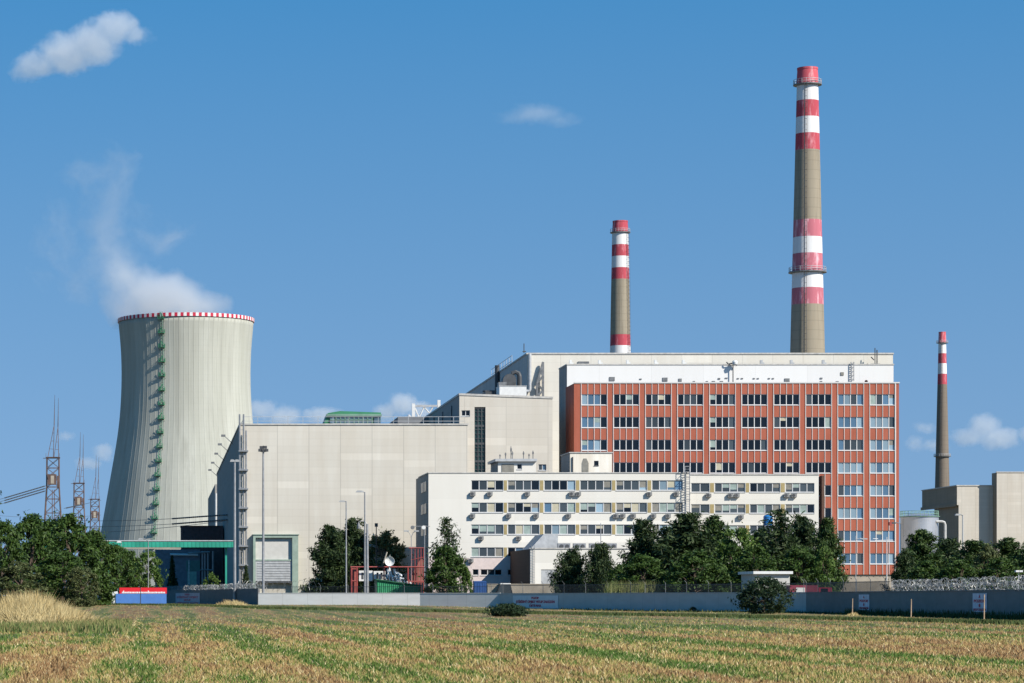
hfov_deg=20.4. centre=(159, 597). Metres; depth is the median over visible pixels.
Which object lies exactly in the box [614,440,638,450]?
window
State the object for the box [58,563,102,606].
broadleaf tree
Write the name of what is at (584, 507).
window
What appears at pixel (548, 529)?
window
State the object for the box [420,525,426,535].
end window
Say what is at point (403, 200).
sky
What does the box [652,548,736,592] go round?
broadleaf tree
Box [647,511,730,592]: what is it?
tree
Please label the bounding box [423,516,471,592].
pine tree
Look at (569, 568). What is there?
dwarf pine
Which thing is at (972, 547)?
tree
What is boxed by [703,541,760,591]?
broadleaf tree
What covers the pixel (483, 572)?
window
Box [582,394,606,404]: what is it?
window
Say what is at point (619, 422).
window
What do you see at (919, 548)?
tree
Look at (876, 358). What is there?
aerial mast
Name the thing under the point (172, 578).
spruce tree
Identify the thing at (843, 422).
window
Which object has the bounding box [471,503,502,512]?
window
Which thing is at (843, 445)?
window
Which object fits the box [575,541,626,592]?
dwarf pine
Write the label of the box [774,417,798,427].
window
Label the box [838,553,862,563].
window
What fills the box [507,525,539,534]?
window
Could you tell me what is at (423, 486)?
end window
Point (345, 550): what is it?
street lamp
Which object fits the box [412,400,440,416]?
roof gantry
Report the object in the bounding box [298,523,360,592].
tree
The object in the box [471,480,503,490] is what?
window
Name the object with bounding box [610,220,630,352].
chimney
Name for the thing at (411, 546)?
street lamp
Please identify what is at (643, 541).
tree
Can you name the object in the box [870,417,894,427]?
window
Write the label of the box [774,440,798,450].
window
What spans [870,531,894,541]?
window
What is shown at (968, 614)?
wall weeds
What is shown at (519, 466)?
window
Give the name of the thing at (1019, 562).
pine tree
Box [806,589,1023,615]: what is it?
perimeter wall
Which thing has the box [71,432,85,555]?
lattice pylon
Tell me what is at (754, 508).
window
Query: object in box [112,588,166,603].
banner board
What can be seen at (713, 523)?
pine tree
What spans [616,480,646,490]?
window
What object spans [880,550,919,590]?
pine tree
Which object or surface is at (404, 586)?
bar fence
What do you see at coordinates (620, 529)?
window
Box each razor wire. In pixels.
[140,583,258,590]
[240,580,315,590]
[891,575,1023,587]
[892,580,1023,590]
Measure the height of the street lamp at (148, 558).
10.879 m
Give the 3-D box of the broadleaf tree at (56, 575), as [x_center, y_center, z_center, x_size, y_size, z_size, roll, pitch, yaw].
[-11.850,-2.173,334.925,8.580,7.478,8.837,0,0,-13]
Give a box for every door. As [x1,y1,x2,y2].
[187,571,196,588]
[256,561,291,580]
[502,464,513,471]
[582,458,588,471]
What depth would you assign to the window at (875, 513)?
490.19 m
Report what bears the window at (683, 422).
in the office block at (835, 427)
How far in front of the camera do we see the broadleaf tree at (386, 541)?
478.12 m
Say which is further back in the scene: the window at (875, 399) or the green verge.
the window at (875, 399)
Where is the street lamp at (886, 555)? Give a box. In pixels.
[873,537,886,584]
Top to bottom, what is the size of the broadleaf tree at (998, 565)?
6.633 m
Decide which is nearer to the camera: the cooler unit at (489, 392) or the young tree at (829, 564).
the young tree at (829, 564)
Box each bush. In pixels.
[484,603,533,616]
[730,576,796,613]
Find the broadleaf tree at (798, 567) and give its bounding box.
[774,546,833,587]
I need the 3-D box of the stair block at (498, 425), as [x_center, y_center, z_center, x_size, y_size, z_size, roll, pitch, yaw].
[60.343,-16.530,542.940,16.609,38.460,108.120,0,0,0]
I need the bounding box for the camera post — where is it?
[375,523,377,565]
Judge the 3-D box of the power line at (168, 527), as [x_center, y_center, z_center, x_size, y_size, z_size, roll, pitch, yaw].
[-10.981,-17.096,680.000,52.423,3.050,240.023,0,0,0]
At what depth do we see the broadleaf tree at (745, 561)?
370.89 m
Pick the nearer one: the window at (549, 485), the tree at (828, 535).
the tree at (828, 535)
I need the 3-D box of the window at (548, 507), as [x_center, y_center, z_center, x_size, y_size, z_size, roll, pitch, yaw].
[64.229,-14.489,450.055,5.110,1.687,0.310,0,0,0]
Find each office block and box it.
[416,466,818,593]
[558,360,899,591]
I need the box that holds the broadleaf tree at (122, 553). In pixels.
[98,543,140,602]
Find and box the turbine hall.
[208,414,468,592]
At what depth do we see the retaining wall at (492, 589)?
418.00 m
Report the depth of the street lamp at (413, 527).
429.93 m
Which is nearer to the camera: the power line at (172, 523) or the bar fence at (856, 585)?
the bar fence at (856, 585)
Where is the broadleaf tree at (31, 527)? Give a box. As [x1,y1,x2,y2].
[0,509,66,597]
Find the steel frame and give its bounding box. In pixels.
[350,547,423,593]
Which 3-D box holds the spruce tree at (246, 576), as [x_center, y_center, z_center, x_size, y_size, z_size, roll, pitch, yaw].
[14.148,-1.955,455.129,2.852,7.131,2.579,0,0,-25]
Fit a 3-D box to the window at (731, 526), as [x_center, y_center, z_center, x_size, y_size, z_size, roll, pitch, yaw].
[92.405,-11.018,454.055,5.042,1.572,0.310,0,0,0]
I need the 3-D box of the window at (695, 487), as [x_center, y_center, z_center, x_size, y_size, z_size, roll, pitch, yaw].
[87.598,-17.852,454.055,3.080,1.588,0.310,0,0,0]
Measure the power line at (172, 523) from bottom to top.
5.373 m
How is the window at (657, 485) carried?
in the white office block at (603, 498)
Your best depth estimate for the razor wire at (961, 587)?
242.91 m
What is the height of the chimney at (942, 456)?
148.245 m
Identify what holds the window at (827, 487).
in the office block at (835, 427)
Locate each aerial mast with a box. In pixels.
[726,360,737,381]
[867,350,879,363]
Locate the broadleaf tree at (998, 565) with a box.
[968,556,1023,589]
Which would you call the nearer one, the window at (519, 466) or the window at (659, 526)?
the window at (659, 526)
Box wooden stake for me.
[983,594,984,618]
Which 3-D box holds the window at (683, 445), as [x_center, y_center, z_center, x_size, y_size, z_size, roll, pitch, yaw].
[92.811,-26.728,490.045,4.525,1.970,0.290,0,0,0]
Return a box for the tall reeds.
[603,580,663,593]
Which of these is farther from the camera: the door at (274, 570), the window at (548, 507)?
the door at (274, 570)
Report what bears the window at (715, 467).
in the office block at (835, 427)
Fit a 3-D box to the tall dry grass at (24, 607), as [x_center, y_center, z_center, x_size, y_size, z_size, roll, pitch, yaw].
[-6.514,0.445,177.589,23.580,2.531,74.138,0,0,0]
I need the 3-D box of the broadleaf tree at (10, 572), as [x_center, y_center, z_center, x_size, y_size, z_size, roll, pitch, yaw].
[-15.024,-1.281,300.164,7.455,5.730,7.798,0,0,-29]
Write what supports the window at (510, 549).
in the white office block at (603, 498)
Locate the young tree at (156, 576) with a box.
[130,549,170,587]
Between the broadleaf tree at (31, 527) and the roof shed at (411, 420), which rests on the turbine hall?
the roof shed at (411, 420)
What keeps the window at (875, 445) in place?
in the office block at (835, 427)
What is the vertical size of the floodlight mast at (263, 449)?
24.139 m
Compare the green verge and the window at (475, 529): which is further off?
the window at (475, 529)
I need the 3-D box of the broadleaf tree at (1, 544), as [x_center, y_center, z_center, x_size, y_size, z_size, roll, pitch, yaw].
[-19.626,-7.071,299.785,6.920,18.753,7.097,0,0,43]
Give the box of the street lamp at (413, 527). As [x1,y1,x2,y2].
[411,526,429,593]
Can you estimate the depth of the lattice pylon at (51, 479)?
798.14 m
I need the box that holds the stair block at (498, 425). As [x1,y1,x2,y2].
[425,393,552,471]
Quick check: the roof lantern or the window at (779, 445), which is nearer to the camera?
the window at (779, 445)
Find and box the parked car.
[497,583,512,592]
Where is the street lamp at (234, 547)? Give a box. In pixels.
[230,459,239,600]
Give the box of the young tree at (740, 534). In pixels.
[715,520,759,566]
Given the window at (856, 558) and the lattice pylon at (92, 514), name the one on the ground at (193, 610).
the lattice pylon at (92, 514)
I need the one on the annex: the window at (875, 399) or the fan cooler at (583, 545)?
the fan cooler at (583, 545)
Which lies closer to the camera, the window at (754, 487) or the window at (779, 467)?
the window at (754, 487)
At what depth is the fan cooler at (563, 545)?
432.00 m
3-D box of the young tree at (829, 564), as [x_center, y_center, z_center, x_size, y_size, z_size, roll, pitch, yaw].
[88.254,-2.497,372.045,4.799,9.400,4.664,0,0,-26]
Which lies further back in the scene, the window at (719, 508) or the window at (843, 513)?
the window at (843, 513)
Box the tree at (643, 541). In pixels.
[616,518,667,586]
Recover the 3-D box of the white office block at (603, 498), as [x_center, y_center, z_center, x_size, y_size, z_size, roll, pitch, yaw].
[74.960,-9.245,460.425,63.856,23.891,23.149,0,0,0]
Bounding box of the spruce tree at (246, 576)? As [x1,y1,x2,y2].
[241,565,251,587]
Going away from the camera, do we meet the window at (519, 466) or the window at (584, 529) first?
the window at (584, 529)
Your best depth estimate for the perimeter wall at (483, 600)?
399.67 m
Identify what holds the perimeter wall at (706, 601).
on the ground at (193, 610)
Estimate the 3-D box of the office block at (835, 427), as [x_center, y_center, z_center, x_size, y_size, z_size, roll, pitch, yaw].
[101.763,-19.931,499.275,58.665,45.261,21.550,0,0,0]
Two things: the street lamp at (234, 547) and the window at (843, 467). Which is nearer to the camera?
the street lamp at (234, 547)
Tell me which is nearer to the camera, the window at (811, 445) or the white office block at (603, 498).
the white office block at (603, 498)
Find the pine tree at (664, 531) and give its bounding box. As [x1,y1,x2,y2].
[655,525,674,562]
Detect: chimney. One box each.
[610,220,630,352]
[788,66,826,352]
[934,332,950,515]
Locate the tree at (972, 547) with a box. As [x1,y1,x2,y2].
[943,538,990,587]
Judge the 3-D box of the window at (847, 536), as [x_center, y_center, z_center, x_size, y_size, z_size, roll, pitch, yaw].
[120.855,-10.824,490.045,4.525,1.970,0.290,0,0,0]
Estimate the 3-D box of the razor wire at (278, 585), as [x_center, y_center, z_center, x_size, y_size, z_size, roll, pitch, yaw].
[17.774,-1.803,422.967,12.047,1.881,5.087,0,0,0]
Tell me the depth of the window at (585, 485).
450.15 m
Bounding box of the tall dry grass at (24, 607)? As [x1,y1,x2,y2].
[0,587,170,629]
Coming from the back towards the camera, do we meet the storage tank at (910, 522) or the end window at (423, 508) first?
the storage tank at (910, 522)
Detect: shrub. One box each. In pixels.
[200,572,220,589]
[460,566,472,592]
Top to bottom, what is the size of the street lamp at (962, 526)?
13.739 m
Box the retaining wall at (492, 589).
[486,584,553,592]
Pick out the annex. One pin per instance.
(532, 562)
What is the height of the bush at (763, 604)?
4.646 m
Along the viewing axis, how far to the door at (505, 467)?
455.90 m
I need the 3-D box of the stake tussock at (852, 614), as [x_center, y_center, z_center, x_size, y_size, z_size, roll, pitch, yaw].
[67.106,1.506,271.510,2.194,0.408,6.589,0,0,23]
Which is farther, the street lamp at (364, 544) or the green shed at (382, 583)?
the green shed at (382, 583)
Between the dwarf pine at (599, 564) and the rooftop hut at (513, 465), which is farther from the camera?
the rooftop hut at (513, 465)
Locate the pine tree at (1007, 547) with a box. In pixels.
[981,537,1023,589]
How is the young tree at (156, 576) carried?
on the ground at (193, 610)
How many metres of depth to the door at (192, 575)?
592.00 m
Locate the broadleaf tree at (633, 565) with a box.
[613,552,668,591]
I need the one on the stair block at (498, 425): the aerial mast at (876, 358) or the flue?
the flue
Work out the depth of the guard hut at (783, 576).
348.00 m
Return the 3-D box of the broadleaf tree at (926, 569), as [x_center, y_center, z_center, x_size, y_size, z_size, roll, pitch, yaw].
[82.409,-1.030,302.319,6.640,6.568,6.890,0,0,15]
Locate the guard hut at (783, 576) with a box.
[738,571,792,589]
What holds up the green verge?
on the ground at (193, 610)
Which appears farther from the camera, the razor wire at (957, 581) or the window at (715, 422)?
the window at (715, 422)
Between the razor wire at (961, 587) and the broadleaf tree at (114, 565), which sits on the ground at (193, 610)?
the broadleaf tree at (114, 565)
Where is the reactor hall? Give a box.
[466,353,893,471]
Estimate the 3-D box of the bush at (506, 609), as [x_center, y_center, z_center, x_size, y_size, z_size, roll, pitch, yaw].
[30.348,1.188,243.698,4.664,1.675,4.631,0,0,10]
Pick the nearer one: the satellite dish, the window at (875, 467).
the satellite dish
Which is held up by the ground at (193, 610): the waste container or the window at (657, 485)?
the waste container
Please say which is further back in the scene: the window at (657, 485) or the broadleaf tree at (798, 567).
the window at (657, 485)
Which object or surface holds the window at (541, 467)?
in the stair block at (498, 425)
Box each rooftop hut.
[488,448,536,471]
[560,452,612,471]
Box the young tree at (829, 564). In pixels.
[809,545,842,591]
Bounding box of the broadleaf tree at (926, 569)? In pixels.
[901,559,947,590]
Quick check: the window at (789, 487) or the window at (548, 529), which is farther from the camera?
the window at (789, 487)
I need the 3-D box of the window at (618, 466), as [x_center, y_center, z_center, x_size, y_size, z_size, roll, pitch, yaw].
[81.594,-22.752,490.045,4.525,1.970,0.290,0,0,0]
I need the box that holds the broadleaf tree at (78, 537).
[35,510,108,601]
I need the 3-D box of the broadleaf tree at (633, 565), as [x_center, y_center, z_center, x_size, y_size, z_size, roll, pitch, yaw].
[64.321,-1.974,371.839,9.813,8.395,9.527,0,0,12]
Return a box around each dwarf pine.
[547,545,588,592]
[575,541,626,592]
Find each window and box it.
[420,481,426,492]
[420,503,426,514]
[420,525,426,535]
[420,548,426,556]
[461,410,469,415]
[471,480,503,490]
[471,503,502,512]
[471,525,503,534]
[471,547,502,556]
[472,569,478,575]
[480,569,501,575]
[507,480,539,490]
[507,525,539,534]
[508,503,538,512]
[508,547,523,556]
[517,464,521,469]
[538,464,546,470]
[544,480,575,490]
[544,503,574,512]
[544,525,575,534]
[580,480,611,490]
[580,503,610,512]
[580,525,611,534]
[581,440,606,450]
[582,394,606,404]
[582,417,606,427]
[614,394,638,404]
[614,417,638,427]
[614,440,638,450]
[614,462,638,471]
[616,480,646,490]
[616,503,646,512]
[616,525,634,534]
[645,440,670,450]
[646,394,670,404]
[646,417,670,427]
[646,462,670,471]
[652,480,682,490]
[652,503,682,512]
[652,525,670,534]
[678,394,702,404]
[678,417,702,427]
[678,440,702,450]
[678,462,702,473]
[691,483,709,492]
[691,504,709,513]
[710,394,734,404]
[710,417,734,427]
[710,440,734,450]
[710,462,734,473]
[714,483,745,492]
[714,504,745,513]
[722,525,744,533]
[742,394,766,404]
[742,417,766,427]
[742,440,766,450]
[742,462,767,473]
[750,483,780,492]
[750,504,779,513]
[750,525,779,534]
[774,394,798,404]
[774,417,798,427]
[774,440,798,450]
[774,462,799,473]
[785,483,814,492]
[785,504,814,513]
[806,394,830,404]
[806,417,830,427]
[806,440,831,450]
[806,462,830,473]
[819,485,830,495]
[819,508,830,518]
[838,394,862,404]
[838,417,862,427]
[838,440,863,450]
[838,462,863,473]
[838,485,862,495]
[838,508,862,518]
[838,531,863,541]
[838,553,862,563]
[870,394,894,404]
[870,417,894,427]
[870,440,894,450]
[870,462,894,473]
[870,485,894,495]
[870,508,894,518]
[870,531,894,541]
[870,553,894,563]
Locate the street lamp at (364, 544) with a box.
[356,490,365,592]
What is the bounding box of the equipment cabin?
[496,386,525,395]
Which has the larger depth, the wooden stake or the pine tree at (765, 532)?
the pine tree at (765, 532)
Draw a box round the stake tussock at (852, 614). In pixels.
[839,612,858,615]
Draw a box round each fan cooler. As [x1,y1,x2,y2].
[557,543,569,547]
[573,543,585,547]
[605,543,616,547]
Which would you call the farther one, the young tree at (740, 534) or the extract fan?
the extract fan
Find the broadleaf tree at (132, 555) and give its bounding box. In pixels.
[113,550,144,587]
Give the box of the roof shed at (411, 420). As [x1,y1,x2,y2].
[391,417,428,422]
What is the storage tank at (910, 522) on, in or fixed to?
on the ground at (193, 610)
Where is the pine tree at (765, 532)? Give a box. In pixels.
[751,528,771,568]
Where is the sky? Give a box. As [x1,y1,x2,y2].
[0,0,1023,596]
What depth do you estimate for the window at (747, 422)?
490.19 m
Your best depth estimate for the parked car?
415.98 m
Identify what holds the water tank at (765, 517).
on the ground at (193, 610)
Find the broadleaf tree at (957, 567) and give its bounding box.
[931,557,991,590]
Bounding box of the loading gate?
[253,534,298,592]
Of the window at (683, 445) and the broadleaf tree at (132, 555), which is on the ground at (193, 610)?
the broadleaf tree at (132, 555)
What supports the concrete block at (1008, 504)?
on the ground at (193, 610)
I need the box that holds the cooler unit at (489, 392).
[482,390,495,394]
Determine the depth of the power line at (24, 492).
780.36 m
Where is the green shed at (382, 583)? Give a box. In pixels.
[373,579,421,593]
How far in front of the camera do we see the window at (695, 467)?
490.19 m
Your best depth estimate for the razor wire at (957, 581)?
245.42 m
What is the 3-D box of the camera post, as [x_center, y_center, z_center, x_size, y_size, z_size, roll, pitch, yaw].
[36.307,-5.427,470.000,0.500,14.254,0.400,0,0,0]
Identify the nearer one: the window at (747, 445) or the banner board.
the banner board
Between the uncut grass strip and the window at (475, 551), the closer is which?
the uncut grass strip
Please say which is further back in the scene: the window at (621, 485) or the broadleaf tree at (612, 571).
the window at (621, 485)
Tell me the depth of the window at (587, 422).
490.19 m
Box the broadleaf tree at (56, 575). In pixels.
[33,550,87,606]
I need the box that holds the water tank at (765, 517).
[763,515,772,528]
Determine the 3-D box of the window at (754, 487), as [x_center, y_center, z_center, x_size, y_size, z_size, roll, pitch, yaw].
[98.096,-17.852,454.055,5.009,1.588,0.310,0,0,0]
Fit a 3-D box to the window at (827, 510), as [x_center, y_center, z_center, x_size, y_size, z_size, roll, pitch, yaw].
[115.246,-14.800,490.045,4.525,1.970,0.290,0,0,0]
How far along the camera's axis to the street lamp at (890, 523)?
359.98 m
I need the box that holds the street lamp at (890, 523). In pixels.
[889,522,900,552]
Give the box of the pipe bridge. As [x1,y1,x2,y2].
[46,540,232,584]
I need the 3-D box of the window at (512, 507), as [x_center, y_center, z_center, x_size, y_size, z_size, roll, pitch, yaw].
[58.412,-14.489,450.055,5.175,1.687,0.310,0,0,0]
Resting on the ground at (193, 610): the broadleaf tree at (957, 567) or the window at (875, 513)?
the broadleaf tree at (957, 567)
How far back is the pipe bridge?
474.00 m
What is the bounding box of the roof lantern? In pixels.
[323,411,381,422]
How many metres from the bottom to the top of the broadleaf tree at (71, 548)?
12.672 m
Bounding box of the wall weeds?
[559,607,1023,619]
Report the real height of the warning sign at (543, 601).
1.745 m
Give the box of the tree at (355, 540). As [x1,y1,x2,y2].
[339,516,380,592]
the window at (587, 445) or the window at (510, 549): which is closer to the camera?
the window at (510, 549)
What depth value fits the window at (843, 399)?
490.19 m
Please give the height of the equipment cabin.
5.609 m
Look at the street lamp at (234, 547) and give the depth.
423.85 m
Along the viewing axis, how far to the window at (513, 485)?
450.15 m
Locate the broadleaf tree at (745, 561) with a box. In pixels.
[725,542,787,591]
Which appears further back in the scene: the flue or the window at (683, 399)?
the flue
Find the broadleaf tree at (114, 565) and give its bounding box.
[77,526,123,604]
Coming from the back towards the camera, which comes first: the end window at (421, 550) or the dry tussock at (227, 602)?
the end window at (421, 550)
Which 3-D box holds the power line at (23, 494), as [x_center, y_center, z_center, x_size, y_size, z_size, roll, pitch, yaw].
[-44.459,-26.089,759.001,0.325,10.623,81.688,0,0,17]
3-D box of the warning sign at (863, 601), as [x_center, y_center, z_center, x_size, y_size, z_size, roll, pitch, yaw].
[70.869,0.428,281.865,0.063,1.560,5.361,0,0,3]
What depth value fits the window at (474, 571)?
450.15 m
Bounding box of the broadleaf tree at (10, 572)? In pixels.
[0,559,55,599]
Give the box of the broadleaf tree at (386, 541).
[369,526,413,592]
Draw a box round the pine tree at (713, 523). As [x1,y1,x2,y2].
[698,514,735,571]
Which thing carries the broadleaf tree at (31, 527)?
on the ground at (193, 610)
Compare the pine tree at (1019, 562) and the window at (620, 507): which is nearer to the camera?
the pine tree at (1019, 562)
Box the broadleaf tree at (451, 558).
[417,543,472,593]
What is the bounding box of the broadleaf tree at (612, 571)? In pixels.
[601,564,630,592]
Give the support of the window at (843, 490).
in the office block at (835, 427)
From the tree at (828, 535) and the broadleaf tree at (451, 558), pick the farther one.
the broadleaf tree at (451, 558)
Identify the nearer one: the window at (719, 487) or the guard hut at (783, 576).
the guard hut at (783, 576)
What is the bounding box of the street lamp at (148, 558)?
[138,538,148,587]
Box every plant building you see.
[155,550,213,589]
[180,526,222,588]
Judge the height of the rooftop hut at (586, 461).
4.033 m
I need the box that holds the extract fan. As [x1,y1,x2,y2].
[497,374,515,386]
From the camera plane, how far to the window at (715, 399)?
490.19 m
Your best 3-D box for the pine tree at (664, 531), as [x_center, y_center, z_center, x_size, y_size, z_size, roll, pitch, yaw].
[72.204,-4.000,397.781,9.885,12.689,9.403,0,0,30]
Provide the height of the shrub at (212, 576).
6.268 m
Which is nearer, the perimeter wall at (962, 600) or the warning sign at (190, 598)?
the perimeter wall at (962, 600)
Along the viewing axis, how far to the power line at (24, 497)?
780.36 m
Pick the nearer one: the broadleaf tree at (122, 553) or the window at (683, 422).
the broadleaf tree at (122, 553)
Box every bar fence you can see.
[268,582,499,593]
[501,581,639,592]
[643,577,889,592]
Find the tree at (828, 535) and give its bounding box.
[807,515,851,589]
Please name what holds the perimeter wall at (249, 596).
on the ground at (193, 610)
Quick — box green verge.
[0,617,133,632]
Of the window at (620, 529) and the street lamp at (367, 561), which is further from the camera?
the window at (620, 529)
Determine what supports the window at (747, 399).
in the office block at (835, 427)
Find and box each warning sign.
[176,593,199,603]
[513,595,557,607]
[859,594,868,609]
[973,593,986,611]
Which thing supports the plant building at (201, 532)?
on the ground at (193, 610)
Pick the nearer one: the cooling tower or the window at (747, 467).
the window at (747, 467)
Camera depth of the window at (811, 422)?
490.19 m
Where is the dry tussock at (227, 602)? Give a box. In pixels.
[214,599,248,604]
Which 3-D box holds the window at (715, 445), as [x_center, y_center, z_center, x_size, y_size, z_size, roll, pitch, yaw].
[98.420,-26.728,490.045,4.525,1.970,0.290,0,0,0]
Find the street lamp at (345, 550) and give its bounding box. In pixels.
[339,500,346,592]
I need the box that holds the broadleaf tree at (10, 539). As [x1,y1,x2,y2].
[0,518,35,602]
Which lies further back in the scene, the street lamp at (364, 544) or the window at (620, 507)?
the window at (620, 507)
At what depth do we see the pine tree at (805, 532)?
391.00 m
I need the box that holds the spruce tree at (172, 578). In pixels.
[166,555,177,589]
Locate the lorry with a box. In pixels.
[786,585,827,591]
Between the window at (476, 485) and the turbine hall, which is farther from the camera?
the turbine hall
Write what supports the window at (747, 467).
in the office block at (835, 427)
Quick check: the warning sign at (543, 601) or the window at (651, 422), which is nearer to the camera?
the warning sign at (543, 601)
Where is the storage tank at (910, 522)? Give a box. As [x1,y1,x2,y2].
[900,510,946,552]
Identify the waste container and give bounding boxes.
[473,581,486,592]
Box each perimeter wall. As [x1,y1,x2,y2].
[166,588,259,604]
[258,593,499,607]
[500,592,805,611]
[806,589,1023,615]
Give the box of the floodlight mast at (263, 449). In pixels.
[258,445,267,592]
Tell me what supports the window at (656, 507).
in the white office block at (603, 498)
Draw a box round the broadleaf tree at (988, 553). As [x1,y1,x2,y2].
[969,541,1007,588]
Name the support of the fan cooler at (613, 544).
on the annex
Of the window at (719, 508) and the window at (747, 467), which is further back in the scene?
the window at (747, 467)
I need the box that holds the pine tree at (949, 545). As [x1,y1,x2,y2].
[932,537,964,573]
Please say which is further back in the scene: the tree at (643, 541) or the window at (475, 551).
the window at (475, 551)
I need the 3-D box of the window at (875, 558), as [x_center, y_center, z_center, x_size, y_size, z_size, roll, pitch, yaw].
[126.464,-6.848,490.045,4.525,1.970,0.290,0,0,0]
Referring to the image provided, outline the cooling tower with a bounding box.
[97,312,253,599]
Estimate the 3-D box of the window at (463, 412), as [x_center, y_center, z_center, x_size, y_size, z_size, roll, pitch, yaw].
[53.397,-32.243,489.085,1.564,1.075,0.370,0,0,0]
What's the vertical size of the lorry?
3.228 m
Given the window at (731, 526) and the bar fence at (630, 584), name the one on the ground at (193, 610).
the bar fence at (630, 584)
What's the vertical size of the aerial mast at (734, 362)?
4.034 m
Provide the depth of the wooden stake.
213.97 m
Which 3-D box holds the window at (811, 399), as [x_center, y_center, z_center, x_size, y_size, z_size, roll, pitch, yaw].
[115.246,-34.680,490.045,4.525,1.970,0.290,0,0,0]
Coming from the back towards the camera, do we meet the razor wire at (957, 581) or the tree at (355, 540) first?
the tree at (355, 540)
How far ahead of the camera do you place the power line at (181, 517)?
598.72 m
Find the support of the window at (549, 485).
in the white office block at (603, 498)
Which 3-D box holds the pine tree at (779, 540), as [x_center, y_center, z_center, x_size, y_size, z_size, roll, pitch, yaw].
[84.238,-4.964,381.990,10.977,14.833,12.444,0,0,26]
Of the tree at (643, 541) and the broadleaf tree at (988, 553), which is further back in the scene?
the tree at (643, 541)
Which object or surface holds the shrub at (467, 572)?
on the ground at (193, 610)
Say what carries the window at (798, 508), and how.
in the white office block at (603, 498)
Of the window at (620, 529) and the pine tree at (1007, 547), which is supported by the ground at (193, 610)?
the pine tree at (1007, 547)
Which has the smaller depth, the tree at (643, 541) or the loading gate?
the tree at (643, 541)
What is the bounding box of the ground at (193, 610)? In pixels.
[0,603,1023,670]
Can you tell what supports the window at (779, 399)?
in the office block at (835, 427)
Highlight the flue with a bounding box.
[511,370,521,385]
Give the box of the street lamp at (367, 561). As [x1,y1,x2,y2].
[357,521,368,592]
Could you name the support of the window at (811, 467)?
in the office block at (835, 427)
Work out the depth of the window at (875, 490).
490.19 m
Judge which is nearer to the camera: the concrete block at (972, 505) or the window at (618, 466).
the window at (618, 466)
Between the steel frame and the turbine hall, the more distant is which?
the turbine hall
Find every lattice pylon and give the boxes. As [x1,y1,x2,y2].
[43,398,65,587]
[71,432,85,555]
[88,465,101,549]
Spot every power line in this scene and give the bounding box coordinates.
[0,488,45,501]
[2,485,46,498]
[2,490,46,503]
[43,514,227,520]
[86,519,227,526]
[112,520,227,531]
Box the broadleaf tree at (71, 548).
[22,515,85,586]
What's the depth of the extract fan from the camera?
535.00 m
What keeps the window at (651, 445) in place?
in the office block at (835, 427)
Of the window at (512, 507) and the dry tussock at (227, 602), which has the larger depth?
the window at (512, 507)
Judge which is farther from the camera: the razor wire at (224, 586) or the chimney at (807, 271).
the chimney at (807, 271)
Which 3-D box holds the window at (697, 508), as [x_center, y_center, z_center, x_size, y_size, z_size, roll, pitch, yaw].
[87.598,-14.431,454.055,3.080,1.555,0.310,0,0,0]
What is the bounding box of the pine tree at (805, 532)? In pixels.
[781,514,818,582]
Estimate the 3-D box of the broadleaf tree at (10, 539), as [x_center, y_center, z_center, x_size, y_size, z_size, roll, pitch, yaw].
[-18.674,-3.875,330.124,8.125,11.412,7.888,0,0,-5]
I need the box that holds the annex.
[510,534,629,583]
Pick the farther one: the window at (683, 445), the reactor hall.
the reactor hall
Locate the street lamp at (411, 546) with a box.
[404,530,418,583]
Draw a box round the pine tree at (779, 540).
[749,508,814,584]
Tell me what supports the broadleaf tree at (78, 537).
on the ground at (193, 610)
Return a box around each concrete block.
[921,485,992,549]
[992,472,1023,550]
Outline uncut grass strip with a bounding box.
[111,603,1023,624]
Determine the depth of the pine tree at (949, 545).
344.14 m
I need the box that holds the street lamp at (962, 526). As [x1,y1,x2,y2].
[954,514,963,557]
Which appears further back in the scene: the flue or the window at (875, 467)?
the flue
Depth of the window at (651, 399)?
490.19 m
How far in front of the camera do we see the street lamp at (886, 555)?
339.97 m
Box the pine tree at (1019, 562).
[1009,542,1023,589]
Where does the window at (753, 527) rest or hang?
in the white office block at (603, 498)
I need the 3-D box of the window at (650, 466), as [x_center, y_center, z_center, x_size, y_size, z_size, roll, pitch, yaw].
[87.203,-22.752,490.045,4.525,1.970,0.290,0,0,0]
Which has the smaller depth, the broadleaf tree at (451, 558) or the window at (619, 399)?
the broadleaf tree at (451, 558)
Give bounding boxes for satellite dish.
[385,556,394,579]
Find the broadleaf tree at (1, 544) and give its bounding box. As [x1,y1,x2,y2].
[0,490,6,587]
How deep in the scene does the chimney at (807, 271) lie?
741.02 m
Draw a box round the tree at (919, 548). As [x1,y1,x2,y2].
[885,529,954,589]
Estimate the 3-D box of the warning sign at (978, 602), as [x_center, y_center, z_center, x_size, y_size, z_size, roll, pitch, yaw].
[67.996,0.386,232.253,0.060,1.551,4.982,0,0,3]

